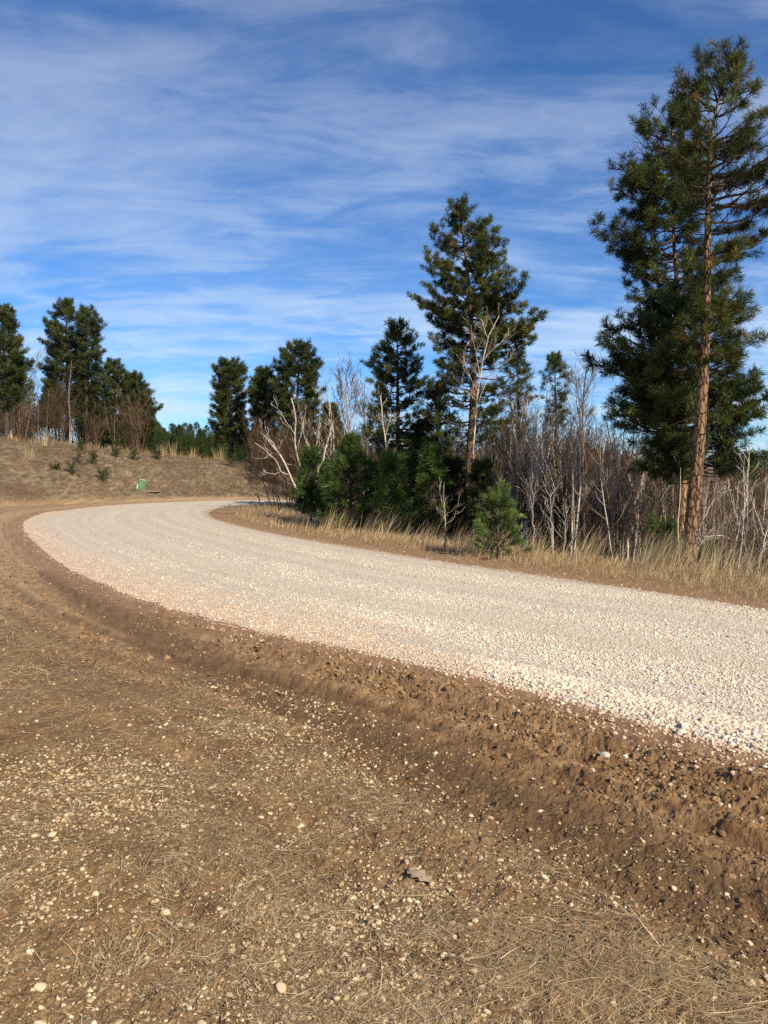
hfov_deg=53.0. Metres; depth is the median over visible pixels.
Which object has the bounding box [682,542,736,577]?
grass tussock
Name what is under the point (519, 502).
bare shrub
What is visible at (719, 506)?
bare tree
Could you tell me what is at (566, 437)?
bare tree
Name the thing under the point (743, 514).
bare tree
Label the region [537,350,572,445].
pine tree
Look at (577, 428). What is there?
bare tree
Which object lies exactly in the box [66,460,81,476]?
pine seedling
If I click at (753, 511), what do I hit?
bare tree
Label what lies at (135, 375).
pine tree
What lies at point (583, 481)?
bare shrub
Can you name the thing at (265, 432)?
bare shrub
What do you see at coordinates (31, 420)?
bare shrub
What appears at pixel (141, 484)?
utility pedestal
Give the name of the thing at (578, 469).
bare tree
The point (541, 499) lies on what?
bare shrub
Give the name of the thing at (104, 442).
bare shrub
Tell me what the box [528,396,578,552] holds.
bare tree
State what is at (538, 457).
bare tree
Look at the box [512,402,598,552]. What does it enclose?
bare tree
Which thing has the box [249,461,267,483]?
pine seedling
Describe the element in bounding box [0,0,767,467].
sky
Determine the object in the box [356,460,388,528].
young pine
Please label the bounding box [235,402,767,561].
distant thicket
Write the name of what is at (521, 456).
bare tree
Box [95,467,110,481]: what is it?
pine seedling
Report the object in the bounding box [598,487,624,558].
bare tree
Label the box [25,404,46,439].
bare shrub
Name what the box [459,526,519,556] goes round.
grass tussock
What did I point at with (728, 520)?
bare tree
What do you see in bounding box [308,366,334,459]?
bare tree
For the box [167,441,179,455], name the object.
grass tussock
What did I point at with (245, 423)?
bare shrub
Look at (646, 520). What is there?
bare shrub
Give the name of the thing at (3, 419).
bare shrub
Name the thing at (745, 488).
bare tree
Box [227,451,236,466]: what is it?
pine seedling
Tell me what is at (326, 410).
bare tree
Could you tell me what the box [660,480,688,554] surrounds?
bare tree
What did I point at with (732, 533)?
bare shrub
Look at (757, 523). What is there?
bare shrub
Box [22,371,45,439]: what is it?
bare tree
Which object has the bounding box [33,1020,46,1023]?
stone
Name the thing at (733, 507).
bare tree
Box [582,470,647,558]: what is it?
bare shrub
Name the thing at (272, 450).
bare shrub
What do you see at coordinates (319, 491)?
young pine
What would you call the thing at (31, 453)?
grass tussock
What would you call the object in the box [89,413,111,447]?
bare shrub
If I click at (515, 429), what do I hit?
bare tree
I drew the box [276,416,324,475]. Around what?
bare shrub
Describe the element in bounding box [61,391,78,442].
bare tree
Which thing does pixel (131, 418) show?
bare shrub
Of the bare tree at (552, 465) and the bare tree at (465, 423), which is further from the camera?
the bare tree at (465, 423)
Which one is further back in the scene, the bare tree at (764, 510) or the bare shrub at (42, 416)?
the bare shrub at (42, 416)
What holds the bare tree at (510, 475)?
on the ground at (130, 625)
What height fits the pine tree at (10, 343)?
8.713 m
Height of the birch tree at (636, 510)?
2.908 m
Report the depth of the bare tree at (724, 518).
12.91 m
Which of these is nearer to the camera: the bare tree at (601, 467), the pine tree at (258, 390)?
the bare tree at (601, 467)
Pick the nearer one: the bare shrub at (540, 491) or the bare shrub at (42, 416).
the bare shrub at (540, 491)
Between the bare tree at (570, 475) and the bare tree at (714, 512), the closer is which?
the bare tree at (714, 512)
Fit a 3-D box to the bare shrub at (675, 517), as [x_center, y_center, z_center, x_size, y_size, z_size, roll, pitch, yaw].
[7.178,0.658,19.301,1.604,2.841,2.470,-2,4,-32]
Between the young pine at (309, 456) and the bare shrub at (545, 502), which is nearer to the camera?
the bare shrub at (545, 502)
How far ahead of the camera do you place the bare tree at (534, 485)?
16.00 m
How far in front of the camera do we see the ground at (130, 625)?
3.70 m
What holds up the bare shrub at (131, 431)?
on the ground at (130, 625)
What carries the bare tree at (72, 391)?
on the ground at (130, 625)
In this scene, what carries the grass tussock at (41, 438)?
on the ground at (130, 625)
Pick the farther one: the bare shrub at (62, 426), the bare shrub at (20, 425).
the bare shrub at (62, 426)
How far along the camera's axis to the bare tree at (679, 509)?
13.06 m
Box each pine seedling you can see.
[49,461,61,470]
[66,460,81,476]
[72,439,89,464]
[86,450,98,464]
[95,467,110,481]
[111,446,123,457]
[129,446,140,460]
[151,449,161,459]
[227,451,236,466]
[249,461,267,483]
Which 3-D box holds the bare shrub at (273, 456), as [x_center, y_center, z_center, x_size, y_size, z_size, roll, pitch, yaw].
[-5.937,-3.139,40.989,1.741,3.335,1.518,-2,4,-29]
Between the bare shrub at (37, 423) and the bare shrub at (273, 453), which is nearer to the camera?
the bare shrub at (273, 453)
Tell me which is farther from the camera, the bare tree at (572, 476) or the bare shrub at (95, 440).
the bare shrub at (95, 440)
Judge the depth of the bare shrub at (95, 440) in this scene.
47.28 m
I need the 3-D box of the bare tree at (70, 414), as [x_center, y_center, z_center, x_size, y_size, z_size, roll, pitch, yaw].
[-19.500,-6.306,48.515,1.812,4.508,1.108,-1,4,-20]
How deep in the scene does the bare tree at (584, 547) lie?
16.39 m
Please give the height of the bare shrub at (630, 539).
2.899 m
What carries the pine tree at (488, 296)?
on the ground at (130, 625)
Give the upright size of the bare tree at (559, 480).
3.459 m
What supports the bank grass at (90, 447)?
on the ground at (130, 625)
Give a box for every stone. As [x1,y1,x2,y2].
[33,982,46,991]
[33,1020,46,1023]
[47,831,56,836]
[160,908,170,915]
[275,981,286,993]
[599,752,609,758]
[676,729,686,735]
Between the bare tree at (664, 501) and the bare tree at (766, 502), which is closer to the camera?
the bare tree at (664, 501)
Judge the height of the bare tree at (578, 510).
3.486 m
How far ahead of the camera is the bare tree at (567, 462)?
16.97 m
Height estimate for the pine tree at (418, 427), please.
7.757 m
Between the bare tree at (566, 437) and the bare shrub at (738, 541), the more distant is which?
the bare tree at (566, 437)
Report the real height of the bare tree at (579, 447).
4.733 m
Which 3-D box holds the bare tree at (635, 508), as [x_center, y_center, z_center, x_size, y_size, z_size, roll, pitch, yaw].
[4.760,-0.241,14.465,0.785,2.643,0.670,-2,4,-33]
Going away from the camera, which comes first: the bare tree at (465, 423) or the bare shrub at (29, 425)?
the bare tree at (465, 423)
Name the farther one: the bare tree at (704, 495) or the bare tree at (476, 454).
the bare tree at (476, 454)
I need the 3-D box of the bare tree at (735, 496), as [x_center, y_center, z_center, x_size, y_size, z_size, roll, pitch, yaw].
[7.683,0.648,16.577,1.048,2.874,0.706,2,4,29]
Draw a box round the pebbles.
[0,606,767,1023]
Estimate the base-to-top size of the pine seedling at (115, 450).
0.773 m
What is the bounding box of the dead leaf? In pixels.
[407,866,434,884]
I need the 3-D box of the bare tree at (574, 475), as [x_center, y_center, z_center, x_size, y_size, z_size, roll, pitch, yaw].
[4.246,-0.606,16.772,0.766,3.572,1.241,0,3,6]
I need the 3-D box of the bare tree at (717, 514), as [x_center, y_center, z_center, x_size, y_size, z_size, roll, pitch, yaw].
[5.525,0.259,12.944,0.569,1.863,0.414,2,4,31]
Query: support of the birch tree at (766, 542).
on the ground at (130, 625)
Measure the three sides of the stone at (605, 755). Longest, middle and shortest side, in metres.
0.057 x 0.044 x 0.034 m
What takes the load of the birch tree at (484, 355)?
on the ground at (130, 625)
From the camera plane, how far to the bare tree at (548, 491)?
15.11 m
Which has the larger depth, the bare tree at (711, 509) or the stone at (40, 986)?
the bare tree at (711, 509)
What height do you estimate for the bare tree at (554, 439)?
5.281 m
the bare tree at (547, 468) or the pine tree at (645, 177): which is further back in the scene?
the bare tree at (547, 468)
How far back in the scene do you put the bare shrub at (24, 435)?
48.00 m
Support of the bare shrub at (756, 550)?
on the ground at (130, 625)
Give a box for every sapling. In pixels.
[436,480,463,548]
[516,474,553,552]
[540,482,560,555]
[548,495,574,556]
[567,524,578,554]
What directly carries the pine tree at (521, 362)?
on the ground at (130, 625)
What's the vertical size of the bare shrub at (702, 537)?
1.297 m
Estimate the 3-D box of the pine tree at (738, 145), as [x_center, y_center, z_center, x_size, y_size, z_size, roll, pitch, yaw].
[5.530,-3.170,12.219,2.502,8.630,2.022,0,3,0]
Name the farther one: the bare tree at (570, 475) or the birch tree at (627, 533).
the bare tree at (570, 475)
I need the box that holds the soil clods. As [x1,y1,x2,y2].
[0,541,767,953]
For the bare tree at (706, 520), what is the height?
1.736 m
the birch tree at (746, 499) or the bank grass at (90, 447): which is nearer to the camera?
the birch tree at (746, 499)
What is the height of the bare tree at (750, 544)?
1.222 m
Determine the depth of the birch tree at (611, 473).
15.75 m
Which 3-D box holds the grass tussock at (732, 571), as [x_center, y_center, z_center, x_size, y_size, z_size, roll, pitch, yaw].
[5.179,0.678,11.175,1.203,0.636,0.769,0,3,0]
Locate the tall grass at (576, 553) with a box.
[289,500,767,591]
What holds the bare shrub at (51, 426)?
on the ground at (130, 625)
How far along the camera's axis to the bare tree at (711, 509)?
17.31 m
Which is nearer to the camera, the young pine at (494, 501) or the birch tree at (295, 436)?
the young pine at (494, 501)
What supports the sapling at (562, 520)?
on the ground at (130, 625)
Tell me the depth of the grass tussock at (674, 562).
11.67 m
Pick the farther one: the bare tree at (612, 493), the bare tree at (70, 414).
the bare tree at (70, 414)
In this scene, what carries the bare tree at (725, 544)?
on the ground at (130, 625)
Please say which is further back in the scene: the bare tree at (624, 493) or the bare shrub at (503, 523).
the bare shrub at (503, 523)
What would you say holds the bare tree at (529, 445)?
on the ground at (130, 625)
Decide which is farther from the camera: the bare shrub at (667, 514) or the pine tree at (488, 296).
the pine tree at (488, 296)
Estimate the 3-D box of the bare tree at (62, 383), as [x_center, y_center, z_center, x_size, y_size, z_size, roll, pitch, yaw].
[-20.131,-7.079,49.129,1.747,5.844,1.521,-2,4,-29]
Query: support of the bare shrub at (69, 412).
on the ground at (130, 625)
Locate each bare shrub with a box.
[0,388,34,438]
[0,389,3,435]
[0,396,15,435]
[3,401,36,440]
[10,403,39,439]
[13,409,31,438]
[15,394,37,439]
[16,397,44,439]
[17,388,48,439]
[25,384,60,441]
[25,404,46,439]
[28,400,63,441]
[32,394,73,442]
[41,368,81,442]
[43,385,81,442]
[43,403,73,443]
[50,376,94,445]
[68,397,100,445]
[83,403,105,447]
[86,401,110,444]
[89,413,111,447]
[100,404,129,447]
[100,423,110,448]
[108,373,157,451]
[114,392,144,447]
[115,394,152,448]
[115,409,146,448]
[118,407,151,448]
[133,434,154,451]
[237,401,279,468]
[247,429,274,473]
[249,407,277,468]
[249,413,280,473]
[249,439,274,480]
[253,424,286,482]
[255,431,283,474]
[257,432,292,467]
[261,429,303,489]
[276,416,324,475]
[287,408,338,484]
[473,431,564,548]
[484,420,586,551]
[486,476,522,541]
[491,438,559,547]
[493,454,562,543]
[498,429,593,548]
[503,446,628,554]
[515,451,574,550]
[515,452,585,548]
[541,460,574,551]
[552,446,611,555]
[563,449,619,557]
[567,464,636,558]
[580,471,630,558]
[580,475,632,551]
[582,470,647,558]
[608,468,667,563]
[615,472,670,561]
[621,481,676,559]
[628,477,680,561]
[635,479,684,563]
[641,498,729,555]
[686,477,734,567]
[698,515,720,568]
[699,489,766,574]
[699,503,765,567]
[701,497,745,562]
[706,487,767,565]
[722,500,764,574]
[725,503,767,568]
[727,490,767,574]
[728,512,764,572]
[729,505,767,577]
[734,472,767,572]
[736,507,767,577]
[742,520,767,577]
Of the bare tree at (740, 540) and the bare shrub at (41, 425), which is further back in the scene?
the bare shrub at (41, 425)
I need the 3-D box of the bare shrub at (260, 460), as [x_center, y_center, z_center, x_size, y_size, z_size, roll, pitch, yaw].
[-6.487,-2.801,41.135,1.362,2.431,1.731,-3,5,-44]
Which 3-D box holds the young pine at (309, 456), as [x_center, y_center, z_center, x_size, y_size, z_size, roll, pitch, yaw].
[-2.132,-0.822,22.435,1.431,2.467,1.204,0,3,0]
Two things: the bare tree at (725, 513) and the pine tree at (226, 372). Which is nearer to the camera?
the bare tree at (725, 513)
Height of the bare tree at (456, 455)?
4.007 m
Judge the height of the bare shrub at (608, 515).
2.344 m
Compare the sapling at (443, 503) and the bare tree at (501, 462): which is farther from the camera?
the bare tree at (501, 462)
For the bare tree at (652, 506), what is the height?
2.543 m
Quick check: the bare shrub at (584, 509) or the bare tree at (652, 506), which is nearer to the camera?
the bare tree at (652, 506)
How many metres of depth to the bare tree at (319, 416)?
26.83 m
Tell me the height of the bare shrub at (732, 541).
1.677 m
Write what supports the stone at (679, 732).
on the ground at (130, 625)
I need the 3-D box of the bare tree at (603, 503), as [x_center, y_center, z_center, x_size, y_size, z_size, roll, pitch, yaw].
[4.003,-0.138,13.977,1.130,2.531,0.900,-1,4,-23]
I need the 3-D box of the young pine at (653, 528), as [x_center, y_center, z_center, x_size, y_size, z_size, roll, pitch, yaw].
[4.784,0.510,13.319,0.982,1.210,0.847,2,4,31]
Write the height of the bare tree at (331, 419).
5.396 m
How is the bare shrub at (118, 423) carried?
on the ground at (130, 625)
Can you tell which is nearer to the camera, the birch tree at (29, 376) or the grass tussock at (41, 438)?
the grass tussock at (41, 438)
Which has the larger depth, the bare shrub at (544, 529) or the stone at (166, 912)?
the bare shrub at (544, 529)
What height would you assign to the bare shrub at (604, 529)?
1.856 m
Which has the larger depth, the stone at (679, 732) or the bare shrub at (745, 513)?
the bare shrub at (745, 513)
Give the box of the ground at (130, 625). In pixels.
[0,439,767,1023]
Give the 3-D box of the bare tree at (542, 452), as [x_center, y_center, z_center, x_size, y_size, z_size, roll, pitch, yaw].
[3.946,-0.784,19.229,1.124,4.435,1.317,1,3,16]
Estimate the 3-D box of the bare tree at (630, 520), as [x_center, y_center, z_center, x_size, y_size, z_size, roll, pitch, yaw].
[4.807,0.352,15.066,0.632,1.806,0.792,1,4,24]
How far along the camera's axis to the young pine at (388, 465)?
18.84 m
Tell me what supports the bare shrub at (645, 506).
on the ground at (130, 625)
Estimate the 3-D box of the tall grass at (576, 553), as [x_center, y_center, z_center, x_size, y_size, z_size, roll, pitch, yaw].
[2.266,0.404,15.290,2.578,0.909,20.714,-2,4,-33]
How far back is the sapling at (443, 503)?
14.92 m
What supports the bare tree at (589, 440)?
on the ground at (130, 625)
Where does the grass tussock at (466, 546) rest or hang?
on the ground at (130, 625)
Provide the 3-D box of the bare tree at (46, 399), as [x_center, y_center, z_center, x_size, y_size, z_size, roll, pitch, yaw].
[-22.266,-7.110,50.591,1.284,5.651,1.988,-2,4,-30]
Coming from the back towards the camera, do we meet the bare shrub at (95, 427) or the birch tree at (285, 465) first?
the bare shrub at (95, 427)
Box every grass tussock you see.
[19,443,34,459]
[30,429,52,445]
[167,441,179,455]
[212,443,227,459]
[448,519,500,554]
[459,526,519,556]
[502,533,555,557]
[562,525,615,561]
[634,535,715,574]
[636,529,701,571]
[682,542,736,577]
[709,540,767,580]
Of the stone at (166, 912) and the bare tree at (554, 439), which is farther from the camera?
the bare tree at (554, 439)
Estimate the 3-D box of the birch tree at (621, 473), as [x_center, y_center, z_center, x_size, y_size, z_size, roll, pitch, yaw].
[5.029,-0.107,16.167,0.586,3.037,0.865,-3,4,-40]
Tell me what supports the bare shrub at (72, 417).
on the ground at (130, 625)
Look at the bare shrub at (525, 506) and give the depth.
15.94 m
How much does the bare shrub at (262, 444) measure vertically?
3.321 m
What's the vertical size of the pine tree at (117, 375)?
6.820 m
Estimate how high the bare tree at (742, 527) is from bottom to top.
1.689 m
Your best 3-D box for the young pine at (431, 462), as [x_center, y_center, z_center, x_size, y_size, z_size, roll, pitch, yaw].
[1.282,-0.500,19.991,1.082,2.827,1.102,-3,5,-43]
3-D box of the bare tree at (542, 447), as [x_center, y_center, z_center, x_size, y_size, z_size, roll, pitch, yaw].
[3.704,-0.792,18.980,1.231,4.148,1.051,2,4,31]
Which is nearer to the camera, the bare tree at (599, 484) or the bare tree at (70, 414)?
the bare tree at (599, 484)
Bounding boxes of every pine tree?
[0,302,35,437]
[35,297,91,443]
[37,377,64,442]
[70,303,114,446]
[98,357,143,447]
[118,369,164,443]
[207,356,252,458]
[245,364,279,466]
[265,337,327,473]
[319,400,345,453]
[358,315,455,534]
[405,190,549,542]
[414,375,465,539]
[477,348,537,544]
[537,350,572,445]
[576,274,767,486]
[586,88,750,557]
[654,33,767,568]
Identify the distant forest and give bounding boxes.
[0,361,767,504]
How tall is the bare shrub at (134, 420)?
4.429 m
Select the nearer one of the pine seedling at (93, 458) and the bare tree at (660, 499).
the bare tree at (660, 499)
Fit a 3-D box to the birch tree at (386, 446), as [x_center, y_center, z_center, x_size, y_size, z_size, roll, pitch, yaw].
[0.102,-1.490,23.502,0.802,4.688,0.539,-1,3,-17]
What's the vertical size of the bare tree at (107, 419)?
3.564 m
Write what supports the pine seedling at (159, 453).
on the ground at (130, 625)
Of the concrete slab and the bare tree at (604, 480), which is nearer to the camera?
the bare tree at (604, 480)
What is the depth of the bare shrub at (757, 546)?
14.14 m
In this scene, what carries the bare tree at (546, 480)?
on the ground at (130, 625)
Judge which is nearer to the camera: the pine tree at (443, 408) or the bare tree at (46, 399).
the pine tree at (443, 408)
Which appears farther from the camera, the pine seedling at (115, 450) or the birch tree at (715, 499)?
the pine seedling at (115, 450)
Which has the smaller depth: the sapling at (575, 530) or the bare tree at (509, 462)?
the sapling at (575, 530)
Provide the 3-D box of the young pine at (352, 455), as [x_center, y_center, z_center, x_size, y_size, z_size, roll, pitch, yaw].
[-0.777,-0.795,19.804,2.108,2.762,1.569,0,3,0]
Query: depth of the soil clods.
4.45 m
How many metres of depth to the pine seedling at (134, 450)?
41.20 m
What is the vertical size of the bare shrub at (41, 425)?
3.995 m
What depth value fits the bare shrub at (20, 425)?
47.72 m
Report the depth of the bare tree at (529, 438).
18.86 m
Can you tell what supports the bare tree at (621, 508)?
on the ground at (130, 625)
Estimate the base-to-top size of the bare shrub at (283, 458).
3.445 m
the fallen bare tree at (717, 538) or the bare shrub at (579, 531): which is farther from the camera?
the bare shrub at (579, 531)
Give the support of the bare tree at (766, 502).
on the ground at (130, 625)
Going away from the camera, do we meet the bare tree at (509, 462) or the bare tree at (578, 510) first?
the bare tree at (578, 510)
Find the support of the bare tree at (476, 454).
on the ground at (130, 625)
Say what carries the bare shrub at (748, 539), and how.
on the ground at (130, 625)
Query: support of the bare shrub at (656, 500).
on the ground at (130, 625)
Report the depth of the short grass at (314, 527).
13.42 m
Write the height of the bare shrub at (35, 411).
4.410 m
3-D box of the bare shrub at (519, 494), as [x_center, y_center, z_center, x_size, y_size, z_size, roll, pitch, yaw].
[3.226,-0.321,17.779,2.243,3.150,1.764,-1,3,-9]
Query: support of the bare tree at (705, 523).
on the ground at (130, 625)
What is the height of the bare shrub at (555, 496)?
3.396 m
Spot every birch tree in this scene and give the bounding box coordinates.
[10,346,47,436]
[251,418,312,517]
[271,393,303,514]
[294,404,333,482]
[326,349,367,500]
[349,363,383,489]
[376,390,398,529]
[446,304,516,541]
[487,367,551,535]
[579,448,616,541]
[598,412,629,555]
[606,435,642,557]
[619,417,650,561]
[630,454,654,561]
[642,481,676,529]
[698,475,738,541]
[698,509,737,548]
[724,440,767,568]
[743,484,767,568]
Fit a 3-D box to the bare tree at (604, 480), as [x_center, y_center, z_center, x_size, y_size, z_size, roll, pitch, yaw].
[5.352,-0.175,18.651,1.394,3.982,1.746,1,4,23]
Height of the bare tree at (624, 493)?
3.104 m
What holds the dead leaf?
on the ground at (130, 625)
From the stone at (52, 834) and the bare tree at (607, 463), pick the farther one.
the bare tree at (607, 463)
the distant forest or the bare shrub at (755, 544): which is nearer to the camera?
the bare shrub at (755, 544)
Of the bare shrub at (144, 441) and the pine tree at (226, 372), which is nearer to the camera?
the pine tree at (226, 372)
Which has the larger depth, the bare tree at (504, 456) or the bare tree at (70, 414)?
the bare tree at (70, 414)
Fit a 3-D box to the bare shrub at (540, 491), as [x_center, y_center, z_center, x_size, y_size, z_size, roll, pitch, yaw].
[3.686,-0.351,18.079,2.243,3.150,1.764,0,3,1]
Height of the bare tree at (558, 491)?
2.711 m
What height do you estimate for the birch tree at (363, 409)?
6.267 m
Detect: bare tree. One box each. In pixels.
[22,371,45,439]
[29,371,42,441]
[35,366,50,434]
[45,385,55,439]
[55,357,73,420]
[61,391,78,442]
[62,344,90,443]
[62,382,80,441]
[95,399,114,445]
[296,358,338,471]
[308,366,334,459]
[314,370,343,513]
[330,382,365,445]
[431,423,493,541]
[448,376,485,504]
[461,431,488,507]
[472,417,497,541]
[477,419,546,550]
[479,413,529,541]
[488,424,519,512]
[492,432,518,549]
[495,413,548,526]
[496,389,546,509]
[503,388,545,544]
[504,401,561,523]
[506,396,554,512]
[507,375,528,536]
[507,390,541,538]
[508,390,541,526]
[508,428,578,553]
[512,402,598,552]
[515,377,569,546]
[515,397,564,536]
[516,412,569,536]
[517,408,569,549]
[520,399,563,535]
[522,429,553,551]
[524,384,576,545]
[526,395,604,547]
[526,416,549,545]
[527,431,570,509]
[528,393,579,555]
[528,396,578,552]
[533,430,596,543]
[537,448,571,550]
[546,392,590,488]
[547,369,599,552]
[550,437,588,552]
[555,413,617,556]
[556,378,605,552]
[556,414,596,554]
[559,421,602,519]
[560,348,603,548]
[560,391,595,543]
[560,393,617,515]
[561,414,589,554]
[563,402,591,555]
[578,428,636,553]
[578,430,622,553]
[578,433,630,558]
[589,420,614,555]
[589,428,630,513]
[589,432,627,556]
[590,447,632,558]
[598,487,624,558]
[604,437,659,545]
[604,442,638,534]
[605,428,657,561]
[606,450,633,557]
[613,452,670,558]
[615,428,648,520]
[615,433,650,558]
[616,486,642,559]
[620,448,658,542]
[625,448,649,560]
[636,452,677,522]
[638,474,651,551]
[639,481,669,563]
[650,453,684,558]
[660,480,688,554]
[673,459,685,562]
[686,469,728,543]
[698,476,723,573]
[698,494,714,543]
[698,494,716,548]
[700,469,724,532]
[700,472,731,551]
[701,467,714,544]
[701,473,747,568]
[702,467,765,555]
[702,472,742,539]
[703,475,729,560]
[707,490,752,571]
[715,517,747,565]
[717,475,759,560]
[719,475,761,552]
[721,472,756,573]
[721,484,755,572]
[722,474,746,570]
[727,458,767,564]
[729,480,767,563]
[731,517,746,572]
[732,448,763,572]
[736,462,767,573]
[736,517,765,573]
[744,466,765,563]
[748,510,765,576]
[749,466,767,565]
[758,442,767,526]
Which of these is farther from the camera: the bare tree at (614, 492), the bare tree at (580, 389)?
the bare tree at (580, 389)
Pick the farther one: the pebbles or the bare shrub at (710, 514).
the bare shrub at (710, 514)
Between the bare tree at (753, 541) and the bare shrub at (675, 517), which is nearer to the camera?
the bare tree at (753, 541)
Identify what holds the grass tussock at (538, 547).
on the ground at (130, 625)
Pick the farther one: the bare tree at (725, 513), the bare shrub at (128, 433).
the bare shrub at (128, 433)
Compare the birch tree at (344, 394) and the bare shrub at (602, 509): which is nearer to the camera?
the bare shrub at (602, 509)
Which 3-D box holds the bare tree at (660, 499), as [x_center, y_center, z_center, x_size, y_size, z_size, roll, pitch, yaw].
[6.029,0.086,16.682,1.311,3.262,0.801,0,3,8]
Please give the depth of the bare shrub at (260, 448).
42.60 m
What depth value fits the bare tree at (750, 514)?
14.93 m
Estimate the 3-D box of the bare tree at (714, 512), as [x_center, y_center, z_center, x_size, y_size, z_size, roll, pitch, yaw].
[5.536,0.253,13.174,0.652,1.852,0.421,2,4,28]
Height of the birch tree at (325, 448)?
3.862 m
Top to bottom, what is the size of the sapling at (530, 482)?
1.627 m
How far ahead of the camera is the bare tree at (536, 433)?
23.81 m
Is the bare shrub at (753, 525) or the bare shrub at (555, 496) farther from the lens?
the bare shrub at (555, 496)
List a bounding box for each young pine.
[288,442,323,520]
[312,459,346,512]
[313,429,388,531]
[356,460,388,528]
[368,447,413,533]
[392,446,426,535]
[410,439,454,538]
[436,452,470,540]
[457,455,499,540]
[470,478,534,557]
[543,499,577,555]
[636,507,681,566]
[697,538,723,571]
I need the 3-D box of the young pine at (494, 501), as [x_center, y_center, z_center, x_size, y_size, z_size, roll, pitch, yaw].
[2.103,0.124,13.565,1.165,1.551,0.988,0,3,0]
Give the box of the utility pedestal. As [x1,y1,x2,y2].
[136,479,145,490]
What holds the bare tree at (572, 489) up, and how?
on the ground at (130, 625)
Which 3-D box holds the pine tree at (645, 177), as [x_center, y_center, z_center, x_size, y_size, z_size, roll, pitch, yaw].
[5.620,-3.359,15.318,3.321,9.885,1.974,0,3,0]
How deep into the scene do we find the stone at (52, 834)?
3.34 m
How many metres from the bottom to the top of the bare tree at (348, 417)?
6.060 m
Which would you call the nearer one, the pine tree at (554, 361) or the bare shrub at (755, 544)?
the bare shrub at (755, 544)
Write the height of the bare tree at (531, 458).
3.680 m
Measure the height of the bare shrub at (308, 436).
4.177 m
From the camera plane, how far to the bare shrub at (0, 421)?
52.75 m
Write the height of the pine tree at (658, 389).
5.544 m
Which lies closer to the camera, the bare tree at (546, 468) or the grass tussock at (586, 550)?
the grass tussock at (586, 550)
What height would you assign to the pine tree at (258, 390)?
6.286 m
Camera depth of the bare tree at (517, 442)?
19.63 m
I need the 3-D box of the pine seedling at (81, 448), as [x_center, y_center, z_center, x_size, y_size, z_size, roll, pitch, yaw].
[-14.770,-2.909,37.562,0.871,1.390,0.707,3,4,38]
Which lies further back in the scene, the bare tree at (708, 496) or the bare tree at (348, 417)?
the bare tree at (348, 417)
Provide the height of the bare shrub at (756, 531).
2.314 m
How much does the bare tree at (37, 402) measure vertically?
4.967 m
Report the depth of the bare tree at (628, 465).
27.05 m
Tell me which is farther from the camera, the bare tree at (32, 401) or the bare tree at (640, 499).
the bare tree at (32, 401)
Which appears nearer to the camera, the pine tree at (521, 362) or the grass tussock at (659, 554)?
the grass tussock at (659, 554)
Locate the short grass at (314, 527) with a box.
[225,501,767,600]
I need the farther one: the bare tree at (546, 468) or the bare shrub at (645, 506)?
the bare tree at (546, 468)
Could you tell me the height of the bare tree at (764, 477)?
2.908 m
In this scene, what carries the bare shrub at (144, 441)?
on the ground at (130, 625)
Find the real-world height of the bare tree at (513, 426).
4.255 m
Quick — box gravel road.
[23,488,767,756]
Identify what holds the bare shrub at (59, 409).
on the ground at (130, 625)
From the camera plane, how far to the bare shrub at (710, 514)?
16.78 m
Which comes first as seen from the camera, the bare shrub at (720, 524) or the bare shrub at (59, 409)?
the bare shrub at (720, 524)
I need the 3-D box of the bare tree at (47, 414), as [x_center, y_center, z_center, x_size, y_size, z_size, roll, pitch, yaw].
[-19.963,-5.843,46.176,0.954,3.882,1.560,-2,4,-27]
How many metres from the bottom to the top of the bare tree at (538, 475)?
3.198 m
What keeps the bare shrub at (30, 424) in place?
on the ground at (130, 625)
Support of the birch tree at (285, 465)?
on the ground at (130, 625)
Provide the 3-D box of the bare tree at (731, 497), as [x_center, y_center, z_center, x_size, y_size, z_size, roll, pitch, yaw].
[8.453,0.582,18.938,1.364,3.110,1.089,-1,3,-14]
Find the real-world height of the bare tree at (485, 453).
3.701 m
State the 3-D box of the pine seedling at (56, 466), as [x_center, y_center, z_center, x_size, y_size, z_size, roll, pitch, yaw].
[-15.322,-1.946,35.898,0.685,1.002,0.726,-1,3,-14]
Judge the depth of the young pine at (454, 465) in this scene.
20.63 m
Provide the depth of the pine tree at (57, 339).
49.12 m
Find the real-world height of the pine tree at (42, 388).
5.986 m
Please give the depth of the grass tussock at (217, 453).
47.49 m
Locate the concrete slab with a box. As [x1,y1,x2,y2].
[144,490,160,491]
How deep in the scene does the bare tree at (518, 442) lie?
19.23 m
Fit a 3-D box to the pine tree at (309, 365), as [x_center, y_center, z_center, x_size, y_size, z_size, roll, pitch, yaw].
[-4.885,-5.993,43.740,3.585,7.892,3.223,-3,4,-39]
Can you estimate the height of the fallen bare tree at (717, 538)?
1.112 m
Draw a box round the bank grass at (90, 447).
[0,433,415,500]
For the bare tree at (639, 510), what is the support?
on the ground at (130, 625)

